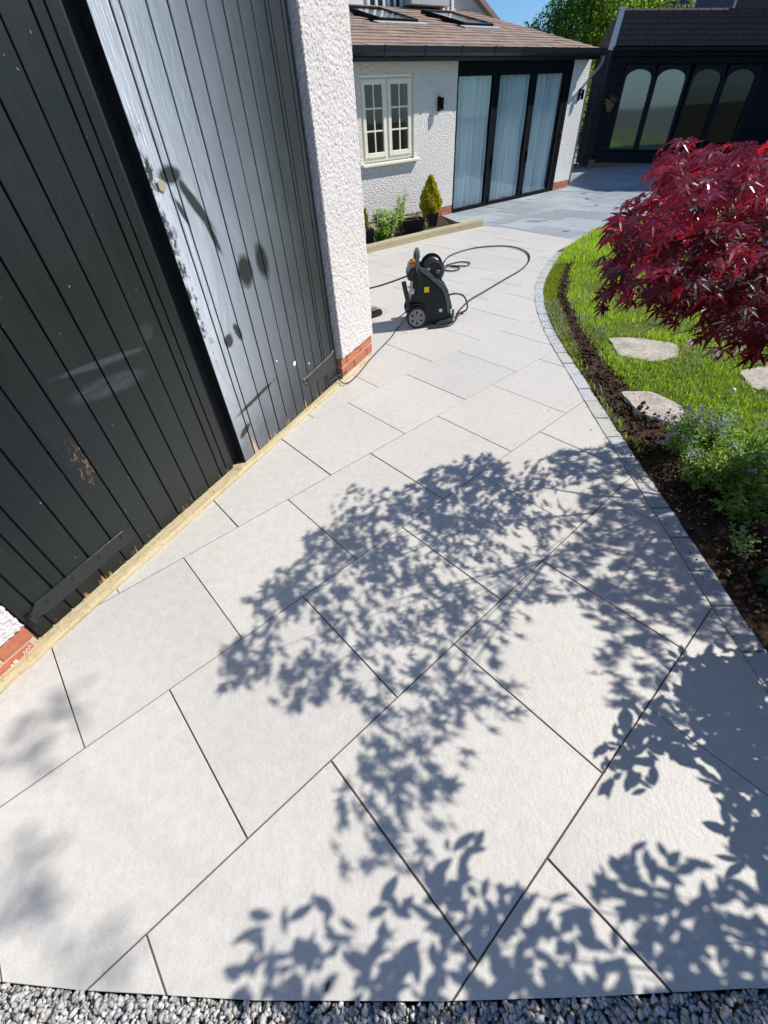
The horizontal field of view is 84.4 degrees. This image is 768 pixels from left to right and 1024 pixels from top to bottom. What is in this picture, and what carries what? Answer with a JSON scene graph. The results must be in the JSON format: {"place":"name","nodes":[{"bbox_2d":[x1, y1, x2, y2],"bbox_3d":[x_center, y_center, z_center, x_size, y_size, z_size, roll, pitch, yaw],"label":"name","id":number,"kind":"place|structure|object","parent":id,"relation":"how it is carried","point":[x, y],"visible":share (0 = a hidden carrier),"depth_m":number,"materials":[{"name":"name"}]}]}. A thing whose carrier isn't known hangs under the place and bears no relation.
{"place":"outdoors","nodes":[
{"label":"outdoors","id":0,"kind":"place"},
{"bbox_2d":[371,306,382,317],"bbox_3d":[-0.247,-1.994,4.283,0.492,0.086,0.140,-30,49,-25],"label":"surface cleaner","id":1,"kind":"object","parent":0,"point":[375,311],"visible":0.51,"depth_m":4.32,"materials":[{"name":"black plastic"}]},
{"bbox_2d":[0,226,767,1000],"bbox_3d":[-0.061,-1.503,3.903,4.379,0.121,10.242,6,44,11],"label":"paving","id":2,"kind":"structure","parent":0,"point":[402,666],"depth_m":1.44,"materials":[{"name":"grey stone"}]},
{"bbox_2d":[0,357,369,693],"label":"timber sill","id":3,"kind":"structure","parent":2,"relation":"on","point":[53,636],"depth_m":2.06,"materials":[{"name":"beige wood"}]},
{"bbox_2d":[325,980,329,991],"bbox_3d":[-0.135,1.137,1.015,0.011,0.003,0.020,-4,43,0],"label":"dead leaf","id":4,"kind":"object","parent":2,"relation":"on","point":[327,985],"visible":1,"depth_m":1.01,"materials":[{"name":"plant"}]},
{"bbox_2d":[329,311,407,383],"bbox_3d":[-0.104,-1.418,3.583,0.142,0.200,1.443,17,47,21],"label":"cable","id":5,"kind":"object","parent":2,"relation":"on","point":[367,362],"visible":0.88,"depth_m":3.46,"materials":[{"name":"black rubber"}]},
{"bbox_2d":[369,275,406,288],"bbox_3d":[-0.366,-2.361,4.428,1.637,0.432,0.048,30,53,31],"label":"hose","id":6,"kind":"object","parent":2,"relation":"on","point":[388,282],"visible":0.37,"depth_m":4.06,"materials":[{"name":"grey rubber"}]},
{"bbox_2d":[401,247,453,327],"bbox_3d":[0.403,-2.113,3.966,0.496,0.628,0.372,-4,43,1],"label":"pressure washer","id":7,"kind":"object","parent":2,"relation":"on","point":[427,298],"visible":1,"depth_m":3.90,"materials":[{"name":"black plastic"}]},
{"bbox_2d":[444,261,470,271],"bbox_3d":[0.933,-3.219,5.532,0.263,0.026,0.474,27,52,29],"label":"hose","id":8,"kind":"object","parent":2,"relation":"on","point":[454,266],"visible":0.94,"depth_m":5.51,"materials":[{"name":"grey rubber"}]},
{"bbox_2d":[449,293,467,313],"bbox_3d":[0.727,-2.025,4.118,0.112,0.252,0.330,27,52,29],"label":"hose","id":9,"kind":"object","parent":2,"relation":"on","point":[460,294],"visible":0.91,"depth_m":4.07,"materials":[{"name":"grey rubber"}]},
{"bbox_2d":[428,245,529,328],"bbox_3d":[1.153,-2.976,4.908,1.122,0.507,3.282,8,45,12],"label":"hose","id":10,"kind":"object","parent":2,"relation":"on","point":[454,321],"visible":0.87,"depth_m":5.14,"materials":[{"name":"grey rubber"}]},
{"bbox_2d":[531,276,765,682],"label":"soil crumbs","id":11,"kind":"object","parent":2,"relation":"on","point":[630,470],"visible":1,"depth_m":2.40,"materials":[{"name":"brown soil"}]},
{"bbox_2d":[0,982,767,1023],"bbox_3d":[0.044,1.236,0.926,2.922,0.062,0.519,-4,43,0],"label":"gravel","id":12,"kind":"structure","parent":0,"point":[749,1004],"depth_m":0.99,"materials":[{"name":"grey gravel"}]},
{"bbox_2d":[6,132,767,1003],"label":"ground","id":13,"kind":"structure","parent":0,"point":[428,1002],"depth_m":1.08,"materials":[{"name":"grey gravel"}]},
{"bbox_2d":[0,0,372,675],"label":"garage","id":14,"kind":"structure","parent":13,"relation":"on","point":[184,304],"depth_m":1.79,"materials":[{"name":"white paint"}]},
{"bbox_2d":[0,0,237,639],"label":"door","id":15,"kind":"structure","parent":14,"relation":"in","point":[112,424],"depth_m":1.61,"materials":[{"name":"black paint"}]},
{"bbox_2d":[73,0,337,461],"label":"door","id":16,"kind":"structure","parent":14,"relation":"in","point":[203,96],"depth_m":2.00,"materials":[{"name":"black paint"}]},
{"bbox_2d":[348,0,500,19],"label":"house","id":17,"kind":"structure","parent":13,"relation":"on","point":[483,7],"depth_m":9.17,"materials":[{"name":"brown tile"}]},
{"bbox_2d":[348,0,362,4],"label":"window","id":18,"kind":"structure","parent":17,"relation":"in","point":[349,1],"depth_m":8.36,"materials":[{"name":"white plastic"}]},
{"bbox_2d":[366,0,385,5],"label":"window","id":19,"kind":"structure","parent":17,"relation":"in","point":[368,2],"depth_m":8.59,"materials":[{"name":"white plastic"}]},
{"bbox_2d":[386,0,402,6],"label":"window","id":20,"kind":"structure","parent":17,"relation":"in","point":[396,3],"depth_m":8.80,"materials":[{"name":"blue glass"}]},
{"bbox_2d":[441,0,453,10],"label":"window","id":21,"kind":"structure","parent":17,"relation":"in","point":[451,7],"depth_m":9.48,"materials":[{"name":"white plastic"}]},
{"bbox_2d":[348,4,607,229],"bbox_3d":[0.354,-7.850,8.309,7.777,3.260,3.754,-31,49,-25],"label":"house extension","id":22,"kind":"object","parent":13,"relation":"on","point":[504,125],"visible":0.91,"depth_m":7.67,"materials":[{"name":"white paint"}]},
{"bbox_2d":[348,5,428,25],"bbox_3d":[-0.030,-8.986,7.663,1.160,0.076,1.265,-31,64,-25],"label":"roof window","id":23,"kind":"structure","parent":22,"relation":"in","point":[377,14],"depth_m":7.58,"materials":[{"name":"black glass"}]},
{"bbox_2d":[358,73,419,167],"bbox_3d":[0.071,-6.233,6.757,1.230,1.058,0.175,-31,49,-25],"label":"window","id":24,"kind":"structure","parent":22,"relation":"in","point":[384,80],"depth_m":6.74,"materials":[{"name":"beige plastic"}]},
{"bbox_2d":[437,96,443,110],"bbox_3d":[0.953,-6.819,7.072,0.064,0.180,0.111,-31,49,-25],"label":"wall light","id":25,"kind":"object","parent":22,"relation":"attached to","point":[440,104],"visible":1,"depth_m":7.06,"materials":[{"name":"black metal"}]},
{"bbox_2d":[421,9,502,29],"bbox_3d":[1.513,-9.871,8.487,1.080,0.076,1.420,-31,64,-25],"label":"roof window","id":26,"kind":"structure","parent":22,"relation":"in","point":[464,21],"depth_m":8.41,"materials":[{"name":"black glass"}]},
{"bbox_2d":[451,60,574,212],"bbox_3d":[2.540,-7.406,8.406,3.280,2.199,0.128,-31,49,-25],"label":"bifold door","id":27,"kind":"structure","parent":22,"relation":"in","point":[495,69],"depth_m":8.26,"materials":[{"name":"black metal"}]},
{"bbox_2d":[577,89,584,100],"bbox_3d":[4.114,-8.701,8.825,0.064,0.180,0.111,-31,49,-25],"label":"wall light","id":28,"kind":"object","parent":22,"relation":"attached to","point":[580,93],"visible":1,"depth_m":8.82,"materials":[{"name":"black metal"}]},
{"bbox_2d":[524,19,548,33],"bbox_3d":[5.513,-17.742,17.836,2.294,3.970,2.025,-4,43,0],"label":"tree","id":29,"kind":"object","parent":13,"relation":"on","point":[531,25],"visible":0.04,"depth_m":16.61,"materials":[{"name":"green plant"}]},
{"bbox_2d":[533,0,589,41],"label":"tree","id":30,"kind":"object","parent":13,"relation":"on","point":[559,22],"visible":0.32,"depth_m":16.52,"materials":[{"name":"green plant"}]},
{"bbox_2d":[544,0,647,132],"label":"tree","id":31,"kind":"object","parent":13,"relation":"on","point":[600,19],"visible":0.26,"depth_m":16.79,"materials":[{"name":"green plant"}]},
{"bbox_2d":[586,0,695,69],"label":"tree","id":32,"kind":"object","parent":13,"relation":"on","point":[656,3],"visible":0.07,"depth_m":17.85,"materials":[{"name":"green plant"}]},
{"bbox_2d":[535,252,767,692],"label":"sett edging","id":33,"kind":"object","parent":13,"relation":"on","point":[747,642],"visible":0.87,"depth_m":2.06,"materials":[{"name":"stone"}]},
{"bbox_2d":[576,6,767,167],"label":"summer house","id":34,"kind":"structure","parent":13,"relation":"on","point":[667,75],"depth_m":11.20,"materials":[{"name":"black wood"}]},
{"bbox_2d":[604,94,619,111],"bbox_3d":[6.117,-11.031,11.411,0.349,0.351,0.469,-29,49,-24],"label":"hanging planter","id":35,"kind":"object","parent":34,"relation":"attached to","point":[610,103],"visible":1,"depth_m":11.38,"materials":[{"name":"brown wicker"}]},
{"bbox_2d":[606,65,656,150],"bbox_3d":[6.726,-10.991,11.569,0.836,1.741,0.080,0,43,4],"label":"window","id":36,"kind":"structure","parent":34,"relation":"in","point":[637,81],"depth_m":11.53,"materials":[{"name":"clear glass"}]},
{"bbox_2d":[636,65,690,150],"bbox_3d":[7.579,-10.959,11.538,0.872,1.743,0.080,0,43,4],"label":"window","id":37,"kind":"structure","parent":34,"relation":"in","point":[670,81],"depth_m":11.50,"materials":[{"name":"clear glass"}]},
{"bbox_2d":[668,65,726,150],"bbox_3d":[8.489,-10.925,11.505,0.852,1.742,0.080,0,43,4],"label":"window","id":38,"kind":"structure","parent":34,"relation":"in","point":[705,82],"depth_m":11.40,"materials":[{"name":"black glass"}]},
{"bbox_2d":[700,65,763,150],"bbox_3d":[9.381,-10.891,11.473,0.916,1.745,0.080,0,43,4],"label":"window","id":39,"kind":"structure","parent":34,"relation":"in","point":[739,86],"depth_m":11.39,"materials":[{"name":"clear glass"}]},
{"bbox_2d":[580,0,767,131],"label":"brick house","id":40,"kind":"structure","parent":13,"relation":"on","point":[730,3],"depth_m":20.01,"materials":[{"name":"brown brick"}]},
{"bbox_2d":[675,0,736,7],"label":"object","id":41,"kind":"structure","parent":40,"relation":"in","point":[698,3],"depth_m":20.02,"materials":[{"name":"grey tile"}]},
{"bbox_2d":[373,216,449,242],"bbox_3d":[0.176,-4.589,7.160,3.450,0.116,1.268,-30,49,-25],"label":"planting bed","id":42,"kind":"object","parent":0,"point":[441,221],"visible":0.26,"depth_m":7.53,"materials":[{"name":"brown soil"}]},
{"bbox_2d":[365,227,373,243],"bbox_3d":[-0.283,-4.360,6.709,0.220,0.220,0.220,-15,44,-11],"label":"plant pot","id":43,"kind":"object","parent":42,"relation":"on","point":[369,235],"visible":0.47,"depth_m":6.64,"materials":[{"name":"black plastic"}]},
{"bbox_2d":[363,207,369,229],"bbox_3d":[-0.289,-4.487,6.563,0.160,0.407,0.144,-4,43,0],"label":"conifer","id":44,"kind":"object","parent":43,"relation":"in","point":[367,221],"visible":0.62,"depth_m":6.50,"materials":[{"name":"green plant"}]},
{"bbox_2d":[374,226,389,241],"bbox_3d":[-0.040,-4.448,6.789,0.302,0.245,0.378,10,45,14],"label":"weed","id":45,"kind":"object","parent":42,"relation":"on","point":[380,234],"visible":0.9,"depth_m":6.73,"materials":[{"name":"green plant"}]},
{"bbox_2d":[370,208,400,238],"bbox_3d":[0.040,-4.664,6.879,0.476,0.465,0.552,-18,45,-14],"label":"weed","id":46,"kind":"object","parent":42,"relation":"on","point":[388,221],"visible":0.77,"depth_m":6.79,"materials":[{"name":"green plant"}]},
{"bbox_2d":[393,188,407,234],"bbox_3d":[0.261,-4.955,7.013,0.266,0.629,0.380,12,46,16],"label":"weed","id":47,"kind":"object","parent":42,"relation":"on","point":[401,218],"visible":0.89,"depth_m":6.99,"materials":[{"name":"green plant"}]},
{"bbox_2d":[403,216,424,234],"bbox_3d":[0.490,-4.872,7.204,0.360,0.200,0.280,-11,44,-7],"label":"plant pot","id":48,"kind":"object","parent":42,"relation":"on","point":[411,225],"visible":0.82,"depth_m":7.12,"materials":[{"name":"black plastic"}]},
{"bbox_2d":[407,210,424,219],"bbox_3d":[0.527,-4.995,7.123,0.296,0.153,0.192,-24,47,-19],"label":"withered plant","id":49,"kind":"object","parent":48,"relation":"on","point":[416,216],"visible":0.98,"depth_m":7.11,"materials":[{"name":"brown plant"}]},
{"bbox_2d":[366,219,482,253],"bbox_3d":[0.423,-4.325,6.706,3.104,0.127,0.143,-29,48,-24],"label":"timber edging","id":50,"kind":"object","parent":42,"relation":"on","point":[413,237],"visible":0.7,"depth_m":6.77,"materials":[{"name":"beige wood"}]},
{"bbox_2d":[422,211,438,226],"bbox_3d":[0.825,-5.207,7.532,0.220,0.200,0.220,-18,45,-14],"label":"plant pot","id":51,"kind":"object","parent":42,"relation":"on","point":[431,220],"visible":0.65,"depth_m":7.47,"materials":[{"name":"black plastic"}]},
{"bbox_2d":[419,174,442,213],"bbox_3d":[0.800,-5.402,7.294,0.424,0.673,0.420,-4,43,0],"label":"conifer","id":52,"kind":"object","parent":51,"relation":"in","point":[434,201],"visible":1,"depth_m":7.23,"materials":[{"name":"green plant"}]},
{"bbox_2d":[486,0,579,35],"label":"sky","id":53,"kind":"structure","parent":0,"point":[517,12],"materials":[{"name":"blue"}]},
{"bbox_2d":[442,154,767,239],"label":"patio","id":54,"kind":"structure","parent":0,"point":[585,199],"depth_m":8.38,"materials":[{"name":"grey stone"}]},
{"bbox_2d":[573,74,600,167],"bbox_3d":[5.203,-10.750,11.757,1.160,1.930,0.041,-10,44,-6],"label":"trellis","id":55,"kind":"object","parent":54,"relation":"on","point":[586,111],"visible":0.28,"depth_m":11.73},
{"bbox_2d":[581,60,595,128],"bbox_3d":[6.354,-13.279,13.944,1.243,2.722,1.072,-4,43,0],"label":"lime shrub","id":56,"kind":"object","parent":54,"relation":"on","point":[593,64],"visible":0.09,"depth_m":13.46,"materials":[{"name":"green plant"}]},
{"bbox_2d":[543,212,767,651],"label":"lawn","id":57,"kind":"structure","parent":0,"point":[748,614],"depth_m":2.52,"materials":[{"name":"plant"}]},
{"bbox_2d":[544,261,581,357],"bbox_3d":[1.847,-2.281,4.468,0.327,0.037,3.030,9,45,13],"label":"turf strip","id":58,"kind":"object","parent":57,"relation":"on","point":[556,270],"visible":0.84,"depth_m":4.55,"materials":[{"name":"green plant"}]},
{"bbox_2d":[552,222,642,265],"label":"long grass","id":59,"kind":"structure","parent":57,"relation":"on","point":[603,251],"depth_m":5.61,"materials":[{"name":"green plant"}]},
{"bbox_2d":[607,337,677,362],"bbox_3d":[2.097,-1.304,3.459,0.528,0.060,0.461,14,46,18],"label":"stepping stone","id":60,"kind":"object","parent":57,"relation":"on","point":[648,349],"visible":0.66,"depth_m":3.44,"materials":[{"name":"beige stone"}]},
{"bbox_2d":[618,391,683,425],"bbox_3d":[1.790,-0.671,2.803,0.302,0.074,0.454,-4,43,0],"label":"stepping stone","id":61,"kind":"object","parent":57,"relation":"on","point":[657,404],"visible":0.56,"depth_m":2.79,"materials":[{"name":"beige stone"}]},
{"bbox_2d":[546,296,767,463],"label":"dry grass","id":62,"kind":"structure","parent":57,"relation":"on","point":[554,317],"depth_m":3.53,"materials":[{"name":"plant"}]},
{"bbox_2d":[555,254,767,647],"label":"soil clods","id":63,"kind":"object","parent":57,"relation":"on","point":[591,351],"visible":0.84,"depth_m":2.54,"materials":[{"name":"brown soil"}]},
{"bbox_2d":[557,229,767,471],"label":"lawn grass","id":64,"kind":"structure","parent":57,"relation":"on","point":[717,366],"depth_m":3.17,"materials":[{"name":"green plant"}]},
{"bbox_2d":[589,136,767,370],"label":"maple tree","id":65,"kind":"object","parent":57,"relation":"on","point":[710,243],"visible":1,"depth_m":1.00,"materials":[{"name":"red plant"}]},
{"bbox_2d":[654,402,746,458],"bbox_3d":[1.719,-0.438,2.352,0.487,0.275,0.399,-4,43,0],"label":"catmint","id":66,"kind":"object","parent":57,"relation":"on","point":[688,440],"visible":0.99,"depth_m":2.36,"materials":[{"name":"green plant"}]},
{"bbox_2d":[673,448,742,490],"bbox_3d":[1.656,-0.214,2.177,0.291,0.198,0.322,23,50,26],"label":"catmint","id":67,"kind":"object","parent":57,"relation":"on","point":[694,477],"visible":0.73,"depth_m":2.19,"materials":[{"name":"green plant"}]},
{"bbox_2d":[686,402,746,442],"bbox_3d":[1.946,-0.532,2.500,0.294,0.213,0.422,21,49,24],"label":"border plant","id":68,"kind":"object","parent":57,"relation":"on","point":[724,415],"visible":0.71,"depth_m":2.46,"materials":[{"name":"green plant"}]},
{"bbox_2d":[668,490,767,612],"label":"leaf litter","id":69,"kind":"object","parent":57,"relation":"on","point":[745,576],"visible":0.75,"depth_m":1.92,"materials":[{"name":"brown plant"}]},
{"bbox_2d":[695,448,754,497],"bbox_3d":[1.730,-0.193,2.149,0.309,0.211,0.302,-4,43,0],"label":"border plant","id":70,"kind":"object","parent":57,"relation":"on","point":[713,483],"visible":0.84,"depth_m":2.13,"materials":[{"name":"green plant"}]},
{"bbox_2d":[708,483,767,524],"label":"border plant","id":71,"kind":"object","parent":57,"relation":"on","point":[737,508],"visible":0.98,"depth_m":2.00,"materials":[{"name":"green plant"}]},
{"bbox_2d":[716,413,767,476],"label":"catmint","id":72,"kind":"object","parent":57,"relation":"on","point":[733,452],"visible":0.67,"depth_m":2.21,"materials":[{"name":"green plant"}]},
{"bbox_2d":[723,445,767,504],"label":"border plant","id":73,"kind":"object","parent":57,"relation":"on","point":[759,477],"visible":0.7,"depth_m":2.08,"materials":[{"name":"green plant"}]},
{"bbox_2d":[727,521,767,559],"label":"border plant","id":74,"kind":"object","parent":57,"relation":"on","point":[740,543],"visible":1,"depth_m":1.91,"materials":[{"name":"green plant"}]},
{"bbox_2d":[738,365,767,390],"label":"stepping stone","id":75,"kind":"object","parent":57,"relation":"on","point":[758,377],"visible":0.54,"depth_m":3.01,"materials":[{"name":"beige stone"}]},
{"bbox_2d":[756,566,767,589],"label":"broad leaf plant","id":76,"kind":"object","parent":57,"relation":"on","point":[763,573],"visible":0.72,"depth_m":1.77,"materials":[{"name":"green plant"}]}
]}

